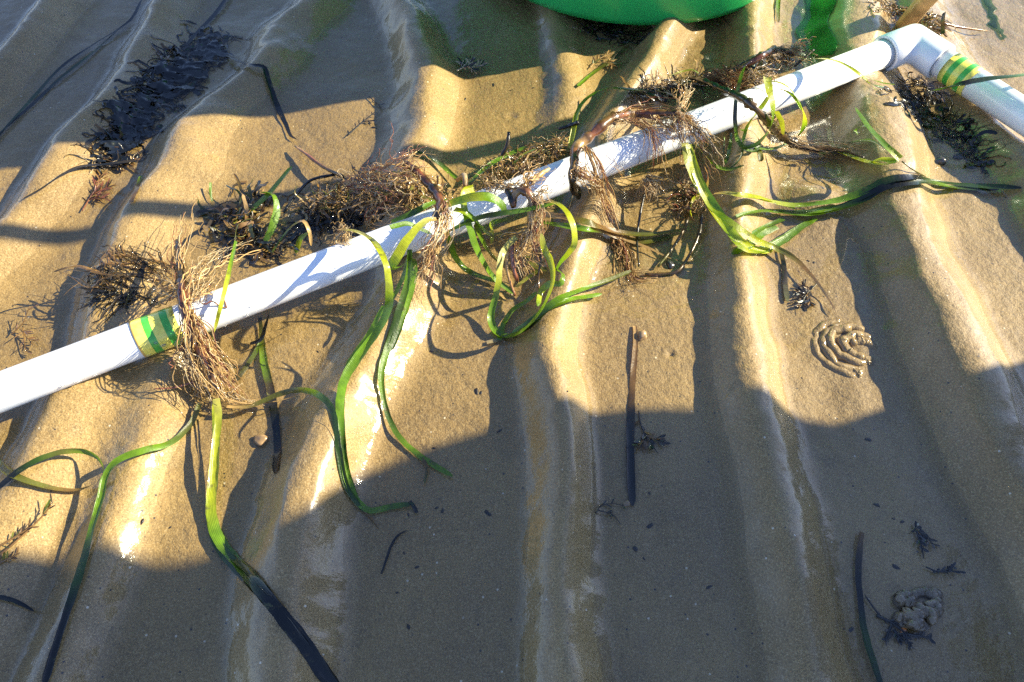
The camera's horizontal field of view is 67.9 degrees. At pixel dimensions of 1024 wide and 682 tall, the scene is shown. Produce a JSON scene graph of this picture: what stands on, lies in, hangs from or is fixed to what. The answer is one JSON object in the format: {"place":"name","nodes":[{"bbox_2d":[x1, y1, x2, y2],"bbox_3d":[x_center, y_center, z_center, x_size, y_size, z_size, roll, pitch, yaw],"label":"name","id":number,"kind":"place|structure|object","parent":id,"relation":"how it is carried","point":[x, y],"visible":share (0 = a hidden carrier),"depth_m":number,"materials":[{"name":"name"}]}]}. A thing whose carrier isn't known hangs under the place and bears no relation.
{"place":"outdoors","nodes":[
{"label":"outdoors","id":0,"kind":"place"},
{"bbox_2d":[0,0,1023,681],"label":"sand","id":1,"kind":"structure","parent":0,"point":[768,476],"depth_m":0.55,"materials":[{"name":"beige sand"}]},
{"bbox_2d":[0,595,33,611],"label":"eelgrass leaf","id":2,"kind":"object","parent":1,"relation":"on","point":[12,600],"visible":1,"depth_m":0.47,"materials":[{"name":"black plant"}]},
{"bbox_2d":[11,303,39,353],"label":"seaweed frond","id":3,"kind":"object","parent":1,"relation":"on","point":[23,332],"visible":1,"depth_m":0.58,"materials":[{"name":"brown plant"}]},
{"bbox_2d":[0,493,54,563],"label":"seaweed frond","id":4,"kind":"object","parent":1,"relation":"on","point":[47,506],"visible":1,"depth_m":0.48,"materials":[{"name":"brown plant"}]},
{"bbox_2d":[0,448,103,491],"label":"eelgrass leaf","id":5,"kind":"object","parent":1,"relation":"on","point":[8,472],"visible":1,"depth_m":0.50,"materials":[{"name":"green plant"}]},
{"bbox_2d":[0,20,130,133],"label":"eelgrass leaf","id":6,"kind":"object","parent":1,"relation":"on","point":[49,88],"visible":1,"depth_m":0.74,"materials":[{"name":"plant"}]},
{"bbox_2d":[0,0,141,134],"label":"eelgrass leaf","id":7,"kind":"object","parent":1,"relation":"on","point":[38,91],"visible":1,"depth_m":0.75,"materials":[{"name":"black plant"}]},
{"bbox_2d":[49,232,174,322],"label":"seaweed clump","id":8,"kind":"object","parent":1,"relation":"on","point":[106,276],"visible":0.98,"depth_m":0.59,"materials":[{"name":"brown plant"}]},
{"bbox_2d":[128,175,142,202],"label":"eelgrass leaf","id":9,"kind":"object","parent":1,"relation":"on","point":[136,189],"visible":1,"depth_m":0.64,"materials":[{"name":"grey plant"}]},
{"bbox_2d":[187,0,225,42],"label":"eelgrass leaf","id":10,"kind":"object","parent":1,"relation":"on","point":[213,15],"visible":1,"depth_m":0.80,"materials":[{"name":"black plant"}]},
{"bbox_2d":[209,182,212,201],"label":"eelgrass leaf","id":11,"kind":"object","parent":1,"relation":"on","point":[210,188],"visible":1,"depth_m":0.66,"materials":[{"name":"green plant"}]},
{"bbox_2d":[235,343,261,381],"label":"eelgrass leaf","id":12,"kind":"object","parent":1,"relation":"on","point":[248,362],"visible":1,"depth_m":0.57,"materials":[{"name":"green plant"}]},
{"bbox_2d":[250,314,268,344],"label":"eelgrass leaf","id":13,"kind":"object","parent":1,"relation":"on","point":[262,336],"visible":1,"depth_m":0.58,"materials":[{"name":"black plant"}]},
{"bbox_2d":[254,434,267,445],"bbox_3d":[-0.178,0.070,0.538,0.010,0.006,0.009,14,58,9],"label":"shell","id":14,"kind":"object","parent":1,"relation":"on","point":[261,440],"visible":1,"depth_m":0.54},
{"bbox_2d":[258,317,280,473],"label":"eelgrass leaf","id":15,"kind":"object","parent":1,"relation":"on","point":[270,390],"visible":1,"depth_m":0.55,"materials":[{"name":"plant"}]},
{"bbox_2d":[294,232,307,252],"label":"eelgrass leaf","id":16,"kind":"object","parent":1,"relation":"on","point":[299,240],"visible":1,"depth_m":0.62,"materials":[{"name":"green plant"}]},
{"bbox_2d":[347,96,384,135],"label":"seaweed frond","id":17,"kind":"object","parent":1,"relation":"on","point":[368,117],"visible":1,"depth_m":0.72,"materials":[{"name":"brown plant"}]},
{"bbox_2d":[380,530,406,573],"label":"eelgrass leaf","id":18,"kind":"object","parent":1,"relation":"on","point":[389,549],"visible":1,"depth_m":0.49,"materials":[{"name":"black plant"}]},
{"bbox_2d":[408,500,417,512],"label":"eelgrass leaf","id":19,"kind":"object","parent":1,"relation":"on","point":[414,508],"visible":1,"depth_m":0.51,"materials":[{"name":"black plant"}]},
{"bbox_2d":[0,24,1023,413],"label":"pipe frame","id":20,"kind":"object","parent":1,"relation":"on","point":[922,50],"visible":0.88,"depth_m":0.60,"materials":[{"name":"white plastic"}]},
{"bbox_2d":[42,197,362,681],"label":"eelgrass plant","id":21,"kind":"object","parent":20,"relation":"on","point":[195,345],"visible":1,"depth_m":0.52,"materials":[{"name":"green plant"}]},
{"bbox_2d":[212,241,236,338],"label":"eelgrass leaf","id":22,"kind":"object","parent":20,"relation":"on","point":[225,287],"visible":0.9,"depth_m":0.55,"materials":[{"name":"yellow plant"}]},
{"bbox_2d":[391,198,448,222],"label":"eelgrass leaf","id":23,"kind":"object","parent":20,"relation":"on","point":[417,210],"visible":0.76,"depth_m":0.59,"materials":[{"name":"green plant"}]},
{"bbox_2d":[472,150,565,207],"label":"seaweed clump","id":24,"kind":"object","parent":20,"relation":"on","point":[508,187],"visible":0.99,"depth_m":0.59,"materials":[{"name":"brown plant"}]},
{"bbox_2d":[444,182,631,343],"bbox_3d":[0.011,-0.073,0.588,0.132,0.071,0.113,-34,63,-20],"label":"eelgrass plant","id":25,"kind":"object","parent":20,"relation":"hanging from","point":[470,194],"visible":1,"depth_m":0.58,"materials":[{"name":"green plant"}]},
{"bbox_2d":[688,75,870,167],"bbox_3d":[0.222,-0.191,0.658,0.181,0.082,0.083,27,61,17],"label":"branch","id":26,"kind":"object","parent":20,"relation":"on","point":[764,117],"visible":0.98,"depth_m":0.67,"materials":[{"name":"brown plant"}]},
{"bbox_2d":[568,79,1020,312],"bbox_3d":[0.235,-0.129,0.623,0.365,0.074,0.191,18,59,11],"label":"eelgrass plant","id":27,"kind":"object","parent":20,"relation":"attached to","point":[733,229],"visible":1,"depth_m":0.63,"materials":[{"name":"green plant"}]},
{"bbox_2d":[928,73,1023,91],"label":"eelgrass leaf","id":28,"kind":"object","parent":20,"relation":"on","point":[974,80],"visible":1,"depth_m":0.67,"materials":[{"name":"green plant"}]},
{"bbox_2d":[595,498,625,523],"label":"seaweed frond","id":29,"kind":"object","parent":1,"relation":"on","point":[610,512],"visible":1,"depth_m":0.51,"materials":[{"name":"black plant"}]},
{"bbox_2d":[623,500,629,506],"bbox_3d":[0.077,0.110,0.513,0.005,0.004,0.005,-21,59,-13],"label":"pebble","id":30,"kind":"object","parent":1,"relation":"on","point":[626,503],"visible":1,"depth_m":0.51,"materials":[{"name":"grey stone"}]},
{"bbox_2d":[626,326,637,505],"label":"eelgrass leaf","id":31,"kind":"object","parent":1,"relation":"on","point":[630,462],"visible":1,"depth_m":0.54,"materials":[{"name":"plant"}]},
{"bbox_2d":[528,0,754,24],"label":"tub","id":32,"kind":"object","parent":1,"relation":"on","point":[642,12],"visible":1,"depth_m":0.76,"materials":[{"name":"green plastic"}]},
{"bbox_2d":[636,330,646,340],"bbox_3d":[0.100,-0.004,0.585,0.009,0.008,0.010,28,61,17],"label":"pebble","id":33,"kind":"object","parent":1,"relation":"on","point":[641,334],"visible":1,"depth_m":0.58,"materials":[{"name":"beige stone"}]},
{"bbox_2d":[632,411,670,453],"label":"seaweed frond","id":34,"kind":"object","parent":1,"relation":"on","point":[661,440],"visible":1,"depth_m":0.53,"materials":[{"name":"black plant"}]},
{"bbox_2d":[666,260,674,268],"bbox_3d":[0.130,-0.063,0.624,0.006,0.004,0.010,-14,58,-9],"label":"pebble","id":35,"kind":"object","parent":1,"relation":"on","point":[670,264],"visible":1,"depth_m":0.62,"materials":[{"name":"stone"}]},
{"bbox_2d":[657,217,689,266],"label":"twig","id":36,"kind":"object","parent":1,"relation":"on","point":[675,242],"visible":1,"depth_m":0.63,"materials":[{"name":"brown plant"}]},
{"bbox_2d":[776,0,780,21],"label":"eelgrass leaf","id":37,"kind":"object","parent":1,"relation":"on","point":[778,10],"visible":1,"depth_m":0.80,"materials":[{"name":"green plant"}]},
{"bbox_2d":[791,279,816,311],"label":"seaweed frond","id":38,"kind":"object","parent":1,"relation":"on","point":[803,288],"visible":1,"depth_m":0.60,"materials":[{"name":"black plant"}]},
{"bbox_2d":[811,317,877,378],"bbox_3d":[0.254,0.005,0.582,0.053,0.012,0.054,20,59,13],"label":"worm cast","id":39,"kind":"object","parent":1,"relation":"on","point":[841,349],"visible":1,"depth_m":0.58,"materials":[{"name":"beige sand"}]},
{"bbox_2d":[855,531,882,681],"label":"eelgrass leaf","id":40,"kind":"object","parent":1,"relation":"on","point":[862,620],"visible":1,"depth_m":0.47,"materials":[{"name":"black plant"}]},
{"bbox_2d":[865,595,887,622],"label":"twig","id":41,"kind":"object","parent":1,"relation":"on","point":[873,607],"visible":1,"depth_m":0.47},
{"bbox_2d":[841,108,925,176],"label":"eelgrass shoot","id":42,"kind":"object","parent":1,"relation":"on","point":[893,152],"visible":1,"depth_m":0.64,"materials":[{"name":"green plant"}]},
{"bbox_2d":[876,614,935,649],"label":"seaweed frond","id":43,"kind":"object","parent":1,"relation":"on","point":[899,636],"visible":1,"depth_m":0.46,"materials":[{"name":"black plant"}]},
{"bbox_2d":[894,0,937,28],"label":"cane","id":44,"kind":"object","parent":1,"relation":"on","point":[916,11],"visible":0.6,"depth_m":0.77,"materials":[{"name":"brown wood"}]},
{"bbox_2d":[891,586,943,631],"bbox_3d":[0.253,0.166,0.472,0.037,0.016,0.029,0,57,0],"label":"worm cast","id":45,"kind":"object","parent":1,"relation":"on","point":[913,614],"visible":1,"depth_m":0.47,"materials":[{"name":"grey sand"}]},
{"bbox_2d":[911,521,939,558],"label":"seaweed frond","id":46,"kind":"object","parent":1,"relation":"on","point":[923,536],"visible":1,"depth_m":0.50,"materials":[{"name":"black plant"}]},
{"bbox_2d":[935,156,945,164],"bbox_3d":[0.388,-0.164,0.688,0.010,0.007,0.009,7,57,4],"label":"pebble","id":47,"kind":"object","parent":1,"relation":"on","point":[941,160],"visible":1,"depth_m":0.69,"materials":[{"name":"stone"}]},
{"bbox_2d":[875,68,1011,177],"bbox_3d":[0.409,-0.212,0.706,0.130,0.032,0.103,35,63,20],"label":"seaweed clump","id":48,"kind":"object","parent":1,"relation":"on","point":[908,96],"visible":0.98,"depth_m":0.71,"materials":[{"name":"black plant"}]},
{"bbox_2d":[925,562,965,574],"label":"seaweed frond","id":49,"kind":"object","parent":1,"relation":"on","point":[948,569],"visible":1,"depth_m":0.49,"materials":[{"name":"black plant"}]},
{"bbox_2d":[983,0,1006,38],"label":"green algae","id":50,"kind":"object","parent":1,"relation":"on","point":[993,22],"visible":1,"depth_m":0.81,"materials":[{"name":"green plant"}]},
{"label":"water","id":51,"kind":"structure","parent":0,"visible":0},
{"bbox_2d":[24,160,135,197],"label":"eelgrass leaf","id":52,"kind":"object","parent":51,"relation":"on","point":[79,166],"visible":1,"depth_m":0.67,"materials":[{"name":"black plant"}]},
{"bbox_2d":[82,169,115,210],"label":"seaweed frond","id":53,"kind":"object","parent":51,"relation":"on","point":[103,195],"visible":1,"depth_m":0.67,"materials":[{"name":"brown plant"}]},
{"bbox_2d":[64,24,249,180],"bbox_3d":[-0.342,-0.241,0.729,0.088,0.024,0.240,14,58,9],"label":"seaweed mat","id":54,"kind":"object","parent":51,"relation":"on","point":[127,121],"visible":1,"depth_m":0.73,"materials":[{"name":"black plant"}]},
{"bbox_2d":[196,173,297,265],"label":"seaweed clump","id":55,"kind":"object","parent":51,"relation":"on","point":[233,222],"visible":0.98,"depth_m":0.64,"materials":[{"name":"brown plant"}]},
{"bbox_2d":[241,166,291,219],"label":"eelgrass leaf","id":56,"kind":"object","parent":55,"relation":"on","point":[262,199],"visible":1,"depth_m":0.64,"materials":[{"name":"green plant"}]},
{"bbox_2d":[258,191,279,251],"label":"eelgrass leaf","id":57,"kind":"object","parent":55,"relation":"on","point":[273,223],"visible":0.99,"depth_m":0.64,"materials":[{"name":"green plant"}]},
{"bbox_2d":[271,220,312,253],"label":"eelgrass leaf","id":58,"kind":"object","parent":55,"relation":"on","point":[307,226],"visible":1,"depth_m":0.62,"materials":[{"name":"beige plant"}]},
{"bbox_2d":[226,53,295,138],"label":"eelgrass leaf","id":59,"kind":"object","parent":51,"relation":"on","point":[274,97],"visible":1,"depth_m":0.73,"materials":[{"name":"black plant"}]},
{"bbox_2d":[270,180,384,264],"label":"seaweed clump","id":60,"kind":"object","parent":51,"relation":"on","point":[325,220],"visible":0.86,"depth_m":0.65,"materials":[{"name":"brown plant"}]},
{"bbox_2d":[283,121,455,231],"bbox_3d":[-0.132,-0.137,0.630,0.169,0.074,0.092,15,58,10],"label":"seaweed clump","id":61,"kind":"object","parent":51,"relation":"on","point":[372,175],"visible":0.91,"depth_m":0.63,"materials":[{"name":"brown plant"}]},
{"bbox_2d":[325,218,413,527],"bbox_3d":[-0.103,0.002,0.536,0.050,0.078,0.241,-8,57,-5],"label":"eelgrass plant","id":62,"kind":"object","parent":51,"relation":"on","point":[364,345],"visible":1,"depth_m":0.53,"materials":[{"name":"green plant"}]},
{"bbox_2d":[378,161,459,482],"bbox_3d":[-0.069,-0.033,0.555,0.060,0.080,0.257,0,57,0],"label":"eelgrass plant","id":63,"kind":"object","parent":51,"relation":"on","point":[411,272],"visible":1,"depth_m":0.56,"materials":[{"name":"green plant"}]},
{"bbox_2d":[410,149,461,181],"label":"eelgrass leaf","id":64,"kind":"object","parent":51,"relation":"on","point":[444,167],"visible":0.88,"depth_m":0.67,"materials":[{"name":"green plant"}]},
{"bbox_2d":[456,56,486,73],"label":"seaweed frond","id":65,"kind":"object","parent":51,"relation":"on","point":[463,63],"visible":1,"depth_m":0.75,"materials":[{"name":"brown plant"}]},
{"bbox_2d":[455,120,579,187],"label":"seaweed clump","id":66,"kind":"object","parent":51,"relation":"on","point":[556,149],"visible":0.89,"depth_m":0.68,"materials":[{"name":"brown plant"}]},
{"bbox_2d":[468,146,526,184],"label":"eelgrass leaf","id":67,"kind":"object","parent":66,"relation":"on","point":[481,171],"visible":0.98,"depth_m":0.67,"materials":[{"name":"green plant"}]},
{"bbox_2d":[512,148,535,163],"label":"eelgrass leaf","id":68,"kind":"object","parent":51,"relation":"on","point":[519,157],"visible":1,"depth_m":0.68,"materials":[{"name":"green plant"}]},
{"bbox_2d":[577,45,628,85],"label":"eelgrass leaf","id":69,"kind":"object","parent":51,"relation":"on","point":[592,73],"visible":1,"depth_m":0.76,"materials":[{"name":"green plant"}]},
{"bbox_2d":[590,49,624,70],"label":"seaweed frond","id":70,"kind":"object","parent":51,"relation":"on","point":[609,61],"visible":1,"depth_m":0.76,"materials":[{"name":"brown plant"}]},
{"bbox_2d":[568,87,647,147],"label":"eelgrass leaf","id":71,"kind":"object","parent":51,"relation":"on","point":[573,128],"visible":0.99,"depth_m":0.68,"materials":[{"name":"green plant"}]},
{"bbox_2d":[543,212,679,298],"bbox_3d":[0.082,-0.072,0.612,0.118,0.034,0.072,0,57,0],"label":"eelgrass plant","id":72,"kind":"object","parent":51,"relation":"on","point":[619,236],"visible":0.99,"depth_m":0.63,"materials":[{"name":"green plant"}]},
{"bbox_2d":[580,19,651,48],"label":"seaweed clump","id":73,"kind":"object","parent":51,"relation":"on","point":[613,35],"visible":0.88,"depth_m":0.79,"materials":[{"name":"black plant"}]},
{"bbox_2d":[631,172,665,266],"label":"stalk","id":74,"kind":"object","parent":51,"relation":"on","point":[647,181],"visible":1,"depth_m":0.65,"materials":[{"name":"brown plant"}]},
{"bbox_2d":[645,213,703,275],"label":"twig","id":75,"kind":"object","parent":51,"relation":"on","point":[680,268],"visible":1,"depth_m":0.62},
{"bbox_2d":[657,161,707,223],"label":"seaweed clump","id":76,"kind":"object","parent":51,"relation":"on","point":[683,204],"visible":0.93,"depth_m":0.66,"materials":[{"name":"brown plant"}]},
{"bbox_2d":[620,56,780,107],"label":"seaweed clump","id":77,"kind":"object","parent":51,"relation":"on","point":[728,78],"visible":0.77,"depth_m":0.72,"materials":[{"name":"brown plant"}]},
{"bbox_2d":[719,65,806,169],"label":"eelgrass plant","id":78,"kind":"object","parent":51,"relation":"on","point":[769,86],"visible":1,"depth_m":0.65,"materials":[{"name":"green plant"}]},
{"bbox_2d":[736,32,894,89],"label":"eelgrass plant","id":79,"kind":"object","parent":51,"relation":"on","point":[767,54],"visible":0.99,"depth_m":0.73,"materials":[{"name":"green plant"}]},
{"bbox_2d":[796,0,837,55],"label":"sea lettuce","id":80,"kind":"object","parent":51,"relation":"on","point":[814,22],"visible":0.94,"depth_m":0.78,"materials":[{"name":"green plant"}]},
{"bbox_2d":[865,0,987,39],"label":"seaweed clump","id":81,"kind":"object","parent":51,"relation":"on","point":[942,23],"visible":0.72,"depth_m":0.78,"materials":[{"name":"brown plant"}]}
]}

